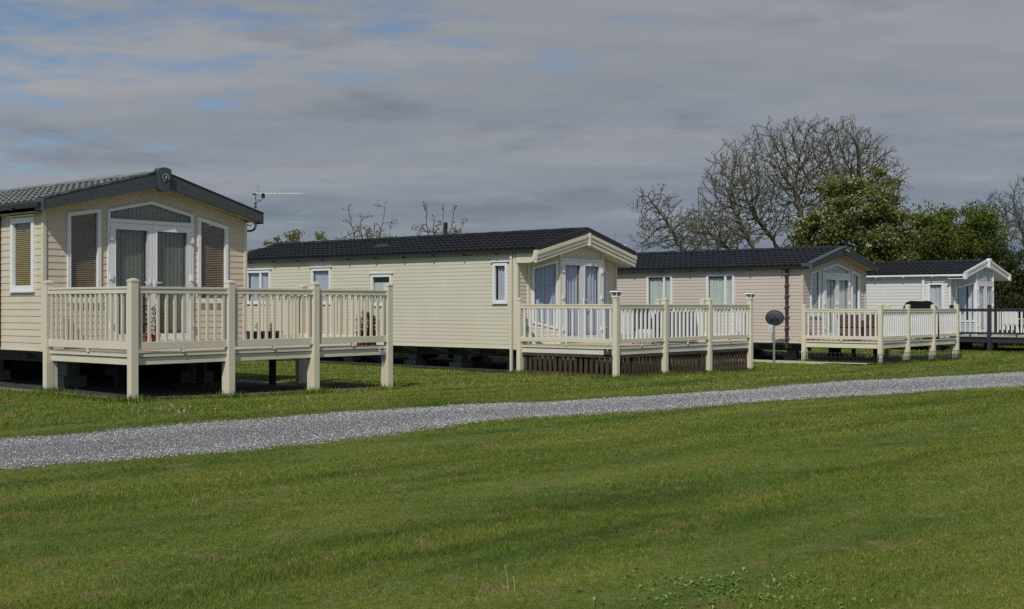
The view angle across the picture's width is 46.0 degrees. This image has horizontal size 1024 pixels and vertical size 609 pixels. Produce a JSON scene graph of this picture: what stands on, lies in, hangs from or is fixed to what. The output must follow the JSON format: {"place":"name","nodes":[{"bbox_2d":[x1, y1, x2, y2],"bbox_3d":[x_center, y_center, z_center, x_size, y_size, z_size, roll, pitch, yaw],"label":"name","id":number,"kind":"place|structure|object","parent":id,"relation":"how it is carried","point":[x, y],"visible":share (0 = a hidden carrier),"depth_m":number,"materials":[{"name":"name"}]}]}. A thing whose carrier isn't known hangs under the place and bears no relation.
{"place":"outdoors","nodes":[
{"label":"outdoors","id":0,"kind":"place"},
{"bbox_2d":[320,385,369,388],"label":"hardstanding","id":1,"kind":"structure","parent":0,"point":[338,386],"depth_m":22.80,"materials":[{"name":"grey concrete"}]},
{"bbox_2d":[0,327,1023,608],"bbox_3d":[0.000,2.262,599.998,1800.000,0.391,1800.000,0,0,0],"label":"ground","id":2,"kind":"structure","parent":0,"point":[776,565],"depth_m":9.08,"materials":[{"name":"green plant"}]},
{"bbox_2d":[0,375,324,399],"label":"hardstanding","id":3,"kind":"structure","parent":2,"relation":"on","point":[161,386],"depth_m":21.75,"materials":[{"name":"grey concrete"}]},
{"bbox_2d":[0,359,10,379],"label":"block pier","id":4,"kind":"structure","parent":3,"relation":"on","point":[5,374],"depth_m":23.03,"materials":[{"name":"concrete"}]},
{"bbox_2d":[58,363,86,386],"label":"block pier","id":5,"kind":"structure","parent":3,"relation":"on","point":[69,375],"depth_m":21.21,"materials":[{"name":"concrete"}]},
{"bbox_2d":[105,364,126,375],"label":"block pier","id":6,"kind":"structure","parent":3,"relation":"on","point":[109,370],"depth_m":24.98,"materials":[{"name":"concrete"}]},
{"bbox_2d":[0,167,302,380],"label":"static caravan","id":7,"kind":"object","parent":3,"relation":"on","point":[114,231],"visible":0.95,"depth_m":21.78,"materials":[{"name":"plastic"}]},
{"bbox_2d":[7,214,36,292],"bbox_3d":[-8.453,-0.874,20.875,0.920,1.335,0.117,0,0,40],"label":"window","id":8,"kind":"structure","parent":7,"relation":"in","point":[25,277],"depth_m":20.95,"materials":[{"name":"white plastic"}]},
{"bbox_2d":[67,209,100,302],"bbox_3d":[-7.456,-0.857,21.010,0.112,1.660,0.660,0,0,40],"label":"window","id":9,"kind":"structure","parent":7,"relation":"in","point":[76,277],"depth_m":21.05,"materials":[{"name":"white plastic"}]},
{"bbox_2d":[109,223,151,341],"bbox_3d":[-6.867,-0.396,21.697,0.151,2.110,0.873,0,0,40],"label":"door","id":10,"kind":"structure","parent":7,"relation":"in","point":[119,232],"depth_m":21.73,"materials":[{"name":"white plastic"}]},
{"bbox_2d":[152,225,193,339],"bbox_3d":[-6.303,-0.395,22.371,0.151,2.110,0.878,0,0,40],"label":"door","id":11,"kind":"structure","parent":7,"relation":"in","point":[164,238],"depth_m":22.42,"materials":[{"name":"white plastic"}]},
{"bbox_2d":[197,217,227,302],"bbox_3d":[-5.728,-0.839,23.078,0.112,1.630,0.710,0,0,40],"label":"window","id":12,"kind":"structure","parent":7,"relation":"in","point":[201,276],"depth_m":23.10,"materials":[{"name":"white plastic"}]},
{"bbox_2d":[181,362,213,382],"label":"block pier","id":13,"kind":"structure","parent":3,"relation":"on","point":[189,376],"depth_m":23.31,"materials":[{"name":"concrete"}]},
{"bbox_2d":[0,387,381,399],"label":"edging board","id":14,"kind":"object","parent":2,"relation":"on","point":[26,390],"visible":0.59,"depth_m":20.29,"materials":[{"name":"brown wood"}]},
{"bbox_2d":[39,278,392,400],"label":"veranda deck","id":15,"kind":"structure","parent":2,"relation":"on","point":[304,340],"depth_m":20.08,"materials":[{"name":"beige plastic"}]},
{"bbox_2d":[138,295,155,341],"bbox_3d":[-6.212,0.299,20.385,0.390,0.927,0.379,0,0,11],"label":"plant pot","id":16,"kind":"object","parent":15,"relation":"on","point":[144,336],"visible":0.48,"depth_m":20.33,"materials":[{"name":"ceramic"}]},
{"bbox_2d":[144,304,168,341],"bbox_3d":[-6.085,0.374,20.585,0.374,0.777,0.451,0,0,40],"label":"plant pot","id":17,"kind":"object","parent":15,"relation":"on","point":[153,337],"visible":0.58,"depth_m":20.59,"materials":[{"name":"ceramic"}]},
{"bbox_2d":[246,331,254,338],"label":"plant pot","id":18,"kind":"object","parent":15,"relation":"on","point":[248,334],"visible":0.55,"depth_m":22.22,"materials":[{"name":"black plastic"}]},
{"bbox_2d":[254,322,261,338],"bbox_3d":[-4.723,0.542,22.405,0.160,0.445,0.164,0,0,40],"label":"plant pot","id":19,"kind":"object","parent":15,"relation":"on","point":[256,335],"visible":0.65,"depth_m":22.34,"materials":[{"name":"black plastic"}]},
{"bbox_2d":[261,331,268,338],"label":"plant pot","id":20,"kind":"object","parent":15,"relation":"on","point":[263,335],"visible":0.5,"depth_m":22.47,"materials":[{"name":"black plastic"}]},
{"bbox_2d":[268,322,275,338],"bbox_3d":[-4.511,0.546,22.659,0.160,0.438,0.164,0,0,40],"label":"plant pot","id":21,"kind":"object","parent":15,"relation":"on","point":[270,335],"visible":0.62,"depth_m":22.60,"materials":[{"name":"black plastic"}]},
{"bbox_2d":[355,315,362,345],"bbox_3d":[-2.842,0.447,22.494,0.160,0.636,0.171,0,0,-14],"label":"plant pot","id":22,"kind":"object","parent":15,"relation":"on","point":[359,344],"visible":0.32,"depth_m":22.46,"materials":[{"name":"ceramic"}]},
{"bbox_2d":[360,310,368,344],"bbox_3d":[-2.766,0.430,22.610,0.161,0.671,0.164,0,0,40],"label":"plant pot","id":23,"kind":"object","parent":15,"relation":"on","point":[362,312],"visible":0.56,"depth_m":22.58,"materials":[{"name":"ceramic"}]},
{"bbox_2d":[367,312,373,344],"bbox_3d":[-2.684,0.450,22.732,0.144,0.630,0.158,0,0,22],"label":"plant pot","id":24,"kind":"object","parent":15,"relation":"on","point":[368,324],"visible":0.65,"depth_m":22.70,"materials":[{"name":"ceramic"}]},
{"bbox_2d":[372,315,375,344],"bbox_3d":[-2.613,0.480,22.830,0.184,0.570,0.142,0,0,1],"label":"plant pot","id":25,"kind":"object","parent":15,"relation":"on","point":[374,330],"visible":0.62,"depth_m":22.80,"materials":[{"name":"ceramic"}]},
{"bbox_2d":[379,348,384,354],"bbox_3d":[-2.431,0.875,22.581,0.013,0.130,0.150,0,0,40],"label":"sign","id":26,"kind":"object","parent":15,"relation":"attached to","point":[381,351],"visible":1,"depth_m":22.57,"materials":[{"name":"white plastic"}]},
{"bbox_2d":[249,229,326,250],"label":"leafy bush","id":27,"kind":"object","parent":2,"relation":"on","point":[296,235],"visible":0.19,"depth_m":47.80,"materials":[{"name":"green plant"}]},
{"bbox_2d":[335,201,397,239],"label":"twiggy bush","id":28,"kind":"object","parent":2,"relation":"on","point":[368,232],"visible":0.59,"depth_m":47.99,"materials":[{"name":"brown plant"}]},
{"bbox_2d":[267,355,604,371],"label":"hardstanding","id":29,"kind":"structure","parent":2,"relation":"on","point":[493,365],"depth_m":34.35,"materials":[{"name":"grey concrete"}]},
{"bbox_2d":[343,356,364,361],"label":"block pier","id":30,"kind":"structure","parent":29,"relation":"on","point":[348,359],"depth_m":35.09,"materials":[{"name":"concrete"}]},
{"bbox_2d":[404,353,426,364],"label":"block pier","id":31,"kind":"structure","parent":29,"relation":"on","point":[415,359],"depth_m":33.51,"materials":[{"name":"concrete"}]},
{"bbox_2d":[422,354,430,358],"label":"block pier","id":32,"kind":"structure","parent":29,"relation":"on","point":[424,356],"depth_m":37.21,"materials":[{"name":"concrete"}]},
{"bbox_2d":[247,222,636,371],"bbox_3d":[-2.871,-0.316,35.598,12.840,4.110,4.620,0,0,40],"label":"static caravan","id":33,"kind":"object","parent":29,"relation":"on","point":[456,294],"visible":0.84,"depth_m":32.16,"materials":[{"name":"plastic"}]},
{"bbox_2d":[247,269,270,303],"bbox_3d":[-7.723,-0.547,36.897,1.270,1.075,0.170,0,0,40],"label":"window","id":34,"kind":"structure","parent":33,"relation":"in","point":[261,278],"depth_m":36.88,"materials":[{"name":"white plastic"}]},
{"bbox_2d":[309,266,331,303],"bbox_3d":[-5.519,-0.549,35.051,0.960,1.095,0.164,0,0,40],"label":"window","id":35,"kind":"structure","parent":33,"relation":"in","point":[322,275],"depth_m":35.06,"materials":[{"name":"white plastic"}]},
{"bbox_2d":[368,272,392,305],"bbox_3d":[-3.611,-0.416,33.428,0.930,0.925,0.120,0,0,40],"label":"window","id":36,"kind":"structure","parent":33,"relation":"in","point":[379,285],"depth_m":33.53,"materials":[{"name":"white plastic"}]},
{"bbox_2d":[490,261,508,303],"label":"window","id":37,"kind":"structure","parent":33,"relation":"in","point":[502,267],"depth_m":30.70,"materials":[{"name":"white plastic"}]},
{"bbox_2d":[532,261,557,328],"bbox_3d":[0.823,-0.246,30.838,0.706,1.760,0.155,0,0,-22],"label":"window","id":38,"kind":"structure","parent":33,"relation":"in","point":[545,276],"depth_m":30.88,"materials":[{"name":"glass"}]},
{"bbox_2d":[562,260,582,337],"bbox_3d":[1.519,-0.098,31.342,0.196,2.065,0.872,0,0,40],"label":"door","id":39,"kind":"structure","parent":33,"relation":"in","point":[569,269],"depth_m":31.47,"materials":[{"name":"glass"}]},
{"bbox_2d":[583,261,602,338],"bbox_3d":[2.087,-0.097,32.019,0.205,2.065,0.877,0,0,40],"label":"door","id":40,"kind":"structure","parent":33,"relation":"in","point":[589,268],"depth_m":32.13,"materials":[{"name":"glass"}]},
{"bbox_2d":[604,264,606,327],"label":"window","id":41,"kind":"structure","parent":33,"relation":"in","point":[605,271],"depth_m":33.11,"materials":[{"name":"glass"}]},
{"bbox_2d":[449,355,471,366],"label":"block pier","id":42,"kind":"structure","parent":29,"relation":"on","point":[460,360],"depth_m":32.42,"materials":[{"name":"concrete"}]},
{"bbox_2d":[471,356,491,361],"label":"block pier","id":43,"kind":"structure","parent":29,"relation":"on","point":[481,359],"depth_m":35.62,"materials":[{"name":"concrete"}]},
{"bbox_2d":[507,357,528,369],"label":"block pier","id":44,"kind":"structure","parent":29,"relation":"on","point":[514,364],"depth_m":31.15,"materials":[{"name":"concrete"}]},
{"bbox_2d":[572,354,593,366],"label":"block pier","id":45,"kind":"structure","parent":29,"relation":"on","point":[583,361],"depth_m":33.25,"materials":[{"name":"concrete"}]},
{"bbox_2d":[411,201,467,235],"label":"twiggy bush","id":46,"kind":"object","parent":2,"relation":"on","point":[433,232],"visible":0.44,"depth_m":47.97,"materials":[{"name":"brown plant"}]},
{"bbox_2d":[504,565,514,590],"bbox_3d":[-0.013,1.530,6.748,0.060,0.151,0.005,0,0,0],"label":"flower stalk","id":47,"kind":"object","parent":2,"relation":"on","point":[507,579],"visible":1,"depth_m":6.75,"materials":[{"name":"green plant"}]},
{"bbox_2d":[120,368,987,447],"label":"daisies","id":48,"kind":"object","parent":2,"relation":"on","point":[388,397],"visible":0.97,"depth_m":19.57,"materials":[{"name":"white plant"}]},
{"bbox_2d":[516,297,753,377],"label":"veranda deck","id":49,"kind":"structure","parent":2,"relation":"on","point":[705,347],"depth_m":29.81,"materials":[{"name":"beige plastic"}]},
{"bbox_2d":[604,349,610,354],"bbox_3d":[2.244,1.116,28.368,0.210,0.135,0.013,0,0,40],"label":"sign","id":50,"kind":"object","parent":49,"relation":"attached to","point":[607,351],"visible":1,"depth_m":28.36,"materials":[{"name":"gold metal"}]},
{"bbox_2d":[610,291,622,296],"bbox_3d":[2.437,-0.244,28.242,0.230,0.150,0.230,0,0,40],"label":"solar lamp","id":51,"kind":"object","parent":49,"relation":"on","point":[616,293],"visible":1,"depth_m":28.19,"materials":[{"name":"white plastic"}]},
{"bbox_2d":[632,309,661,343],"bbox_3d":[3.424,0.546,30.797,0.600,0.924,0.667,0,0,31],"label":"garden chair","id":52,"kind":"object","parent":49,"relation":"on","point":[643,322],"visible":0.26,"depth_m":30.61,"materials":[{"name":"white plastic"}]},
{"bbox_2d":[655,312,697,340],"bbox_3d":[4.337,0.580,31.975,1.141,0.786,0.834,0,0,0],"label":"covered table","id":53,"kind":"object","parent":49,"relation":"on","point":[681,325],"visible":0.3,"depth_m":31.59,"materials":[{"name":"grey fabric"}]},
{"bbox_2d":[745,293,754,298],"bbox_3d":[6.541,-0.238,33.153,0.230,0.150,0.230,0,0,40],"label":"solar lamp","id":54,"kind":"object","parent":49,"relation":"on","point":[750,295],"visible":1,"depth_m":33.09,"materials":[{"name":"white plastic"}]},
{"bbox_2d":[628,183,748,251],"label":"bare tree","id":55,"kind":"object","parent":2,"relation":"on","point":[673,231],"visible":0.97,"depth_m":56.88,"materials":[{"name":"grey plant"}]},
{"bbox_2d":[569,560,873,608],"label":"broadleaf weeds","id":56,"kind":"object","parent":2,"relation":"on","point":[736,595],"visible":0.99,"depth_m":6.74,"materials":[{"name":"green plant"}]},
{"bbox_2d":[627,352,872,360],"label":"hardstanding","id":57,"kind":"structure","parent":2,"relation":"on","point":[768,356],"depth_m":40.03,"materials":[{"name":"grey concrete"}]},
{"bbox_2d":[617,245,877,353],"bbox_3d":[6.285,-0.086,42.171,11.580,3.606,4.990,0,0,40],"label":"static caravan","id":58,"kind":"object","parent":57,"relation":"on","point":[787,282],"visible":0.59,"depth_m":38.76,"materials":[{"name":"plastic"}]},
{"bbox_2d":[646,275,671,303],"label":"window","id":59,"kind":"structure","parent":58,"relation":"in","point":[661,288],"depth_m":40.39,"materials":[{"name":"white plastic"}]},
{"bbox_2d":[706,274,733,308],"bbox_3d":[6.720,-0.412,38.853,1.040,1.130,0.146,0,0,40],"label":"window","id":60,"kind":"structure","parent":58,"relation":"in","point":[721,289],"depth_m":38.91,"materials":[{"name":"white plastic"}]},
{"bbox_2d":[810,269,821,315],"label":"window","id":61,"kind":"structure","parent":58,"relation":"in","point":[813,275],"depth_m":37.75,"materials":[{"name":"glass"}]},
{"bbox_2d":[824,275,837,335],"bbox_3d":[10.102,0.055,38.445,0.196,1.955,0.948,0,0,40],"label":"door","id":62,"kind":"structure","parent":58,"relation":"in","point":[830,282],"depth_m":38.65,"materials":[{"name":"white plastic"}]},
{"bbox_2d":[837,276,850,335],"bbox_3d":[10.711,0.056,39.181,0.201,1.955,0.953,0,0,40],"label":"door","id":63,"kind":"structure","parent":58,"relation":"in","point":[841,280],"depth_m":39.34,"materials":[{"name":"white plastic"}]},
{"bbox_2d":[851,270,859,313],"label":"window","id":64,"kind":"structure","parent":58,"relation":"in","point":[853,274],"depth_m":40.03,"materials":[{"name":"white plastic"}]},
{"bbox_2d":[753,350,765,354],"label":"block pier","id":65,"kind":"structure","parent":57,"relation":"on","point":[758,352],"depth_m":42.05,"materials":[{"name":"concrete"}]},
{"bbox_2d":[783,351,800,359],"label":"block pier","id":66,"kind":"structure","parent":57,"relation":"on","point":[792,355],"depth_m":37.88,"materials":[{"name":"concrete"}]},
{"bbox_2d":[826,348,844,357],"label":"block pier","id":67,"kind":"structure","parent":57,"relation":"on","point":[836,350],"depth_m":40.23,"materials":[{"name":"concrete"}]},
{"bbox_2d":[765,310,783,362],"bbox_3d":[7.971,0.980,36.823,0.413,1.629,0.544,0,0,-35],"label":"satellite dish","id":68,"kind":"object","parent":2,"relation":"on","point":[773,318],"visible":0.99,"depth_m":36.72,"materials":[{"name":"grey metal"}]},
{"bbox_2d":[671,113,913,249],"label":"bare tree","id":69,"kind":"object","parent":2,"relation":"on","point":[795,187],"visible":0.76,"depth_m":59.46,"materials":[{"name":"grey plant"}]},
{"bbox_2d":[782,240,808,246],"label":"shrub","id":70,"kind":"object","parent":2,"relation":"on","point":[792,245],"visible":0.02,"depth_m":52.81,"materials":[{"name":"green plant"}]},
{"bbox_2d":[732,360,865,364],"bbox_3d":[8.435,1.750,36.427,4.605,0.054,0.140,0,0,38],"label":"edging board","id":71,"kind":"object","parent":2,"relation":"on","point":[808,362],"visible":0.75,"depth_m":36.01,"materials":[{"name":"brown wood"}]},
{"bbox_2d":[787,163,921,277],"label":"hawthorn tree","id":72,"kind":"object","parent":2,"relation":"on","point":[829,224],"visible":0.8,"depth_m":49.27,"materials":[{"name":"green plant"}]},
{"bbox_2d":[801,304,959,362],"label":"veranda deck","id":73,"kind":"structure","parent":2,"relation":"on","point":[916,323],"depth_m":36.79,"materials":[{"name":"beige plastic"}]},
{"bbox_2d":[837,314,863,335],"bbox_3d":[10.383,0.676,36.952,0.740,0.750,0.786,0,0,25],"label":"wicker armchair","id":74,"kind":"object","parent":73,"relation":"on","point":[851,324],"visible":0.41,"depth_m":36.65,"materials":[{"name":"brown wicker"}]},
{"bbox_2d":[863,314,883,335],"bbox_3d":[11.049,0.676,37.470,0.780,0.750,0.786,0,0,-26],"label":"wicker armchair","id":75,"kind":"object","parent":73,"relation":"on","point":[872,324],"visible":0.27,"depth_m":37.11,"materials":[{"name":"brown wicker"}]},
{"bbox_2d":[903,301,938,338],"bbox_3d":[13.238,0.490,39.122,1.142,1.226,0.480,0,0,17],"label":"covered barbecue","id":76,"kind":"object","parent":73,"relation":"on","point":[920,304],"visible":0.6,"depth_m":38.92,"materials":[{"name":"black fabric"}]},
{"bbox_2d":[802,350,961,364],"bbox_3d":[11.902,1.635,38.441,2.570,0.405,6.478,0,0,40],"label":"hoop edging","id":77,"kind":"object","parent":2,"relation":"on","point":[893,360],"visible":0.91,"depth_m":36.49,"materials":[{"name":"black metal"}]},
{"bbox_2d":[866,258,1010,337],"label":"static caravan","id":78,"kind":"object","parent":2,"relation":"on","point":[945,284],"visible":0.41,"depth_m":46.13,"materials":[{"name":"plastic"}]},
{"bbox_2d":[926,281,945,308],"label":"window","id":79,"kind":"structure","parent":78,"relation":"in","point":[935,294],"depth_m":45.36,"materials":[{"name":"glass"}]},
{"bbox_2d":[956,282,975,321],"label":"window","id":80,"kind":"structure","parent":78,"relation":"in","point":[960,290],"depth_m":45.61,"materials":[{"name":"glass"}]},
{"bbox_2d":[978,282,985,331],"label":"door","id":81,"kind":"structure","parent":78,"relation":"in","point":[980,284],"depth_m":46.30,"materials":[{"name":"white plastic"}]},
{"bbox_2d":[986,283,993,331],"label":"door","id":82,"kind":"structure","parent":78,"relation":"in","point":[988,285],"depth_m":46.92,"materials":[{"name":"white plastic"}]},
{"bbox_2d":[936,345,943,350],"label":"block pier","id":83,"kind":"structure","parent":2,"relation":"on","point":[938,347],"depth_m":45.91,"materials":[{"name":"concrete"}]},
{"bbox_2d":[902,199,1022,342],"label":"dark green tree","id":84,"kind":"object","parent":2,"relation":"on","point":[937,229],"visible":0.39,"depth_m":53.26,"materials":[{"name":"green plant"}]},
{"bbox_2d":[959,342,968,347],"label":"block pier","id":85,"kind":"structure","parent":2,"relation":"on","point":[964,345],"depth_m":48.33,"materials":[{"name":"concrete"}]},
{"bbox_2d":[949,305,1023,351],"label":"veranda deck","id":86,"kind":"structure","parent":2,"relation":"on","point":[989,337],"depth_m":44.03,"materials":[{"name":"grey plastic"}]},
{"bbox_2d":[1001,312,1018,335],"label":"garden chair","id":87,"kind":"object","parent":86,"relation":"on","point":[1009,318],"visible":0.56,"depth_m":44.18,"materials":[{"name":"white plastic"}]},
{"bbox_2d":[975,215,1023,345],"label":"hedge shrub","id":88,"kind":"object","parent":2,"relation":"on","point":[1008,297],"visible":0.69,"depth_m":50.76,"materials":[{"name":"green plant"}]},
{"bbox_2d":[976,189,1023,245],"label":"bare tree","id":89,"kind":"object","parent":2,"relation":"on","point":[995,191],"visible":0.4,"depth_m":63.71,"materials":[{"name":"brown plant"}]},
{"bbox_2d":[995,174,1023,248],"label":"bare tree","id":90,"kind":"object","parent":2,"relation":"on","point":[1016,214],"visible":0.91,"depth_m":62.00,"materials":[{"name":"brown plant"}]},
{"bbox_2d":[0,373,1023,467],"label":"gravel track","id":91,"kind":"structure","parent":0,"point":[111,452],"depth_m":14.70,"materials":[{"name":"grey gravel"}]},
{"bbox_2d":[0,0,1023,296],"label":"sky","id":92,"kind":"structure","parent":0,"point":[514,115],"materials":[{"name":"grey"}]},
{"bbox_2d":[547,366,714,373],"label":"hardstanding","id":93,"kind":"structure","parent":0,"point":[623,370],"depth_m":31.52,"materials":[{"name":"grey concrete"}]},
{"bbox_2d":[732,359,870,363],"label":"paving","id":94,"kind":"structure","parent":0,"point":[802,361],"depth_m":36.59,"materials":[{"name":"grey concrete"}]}
]}

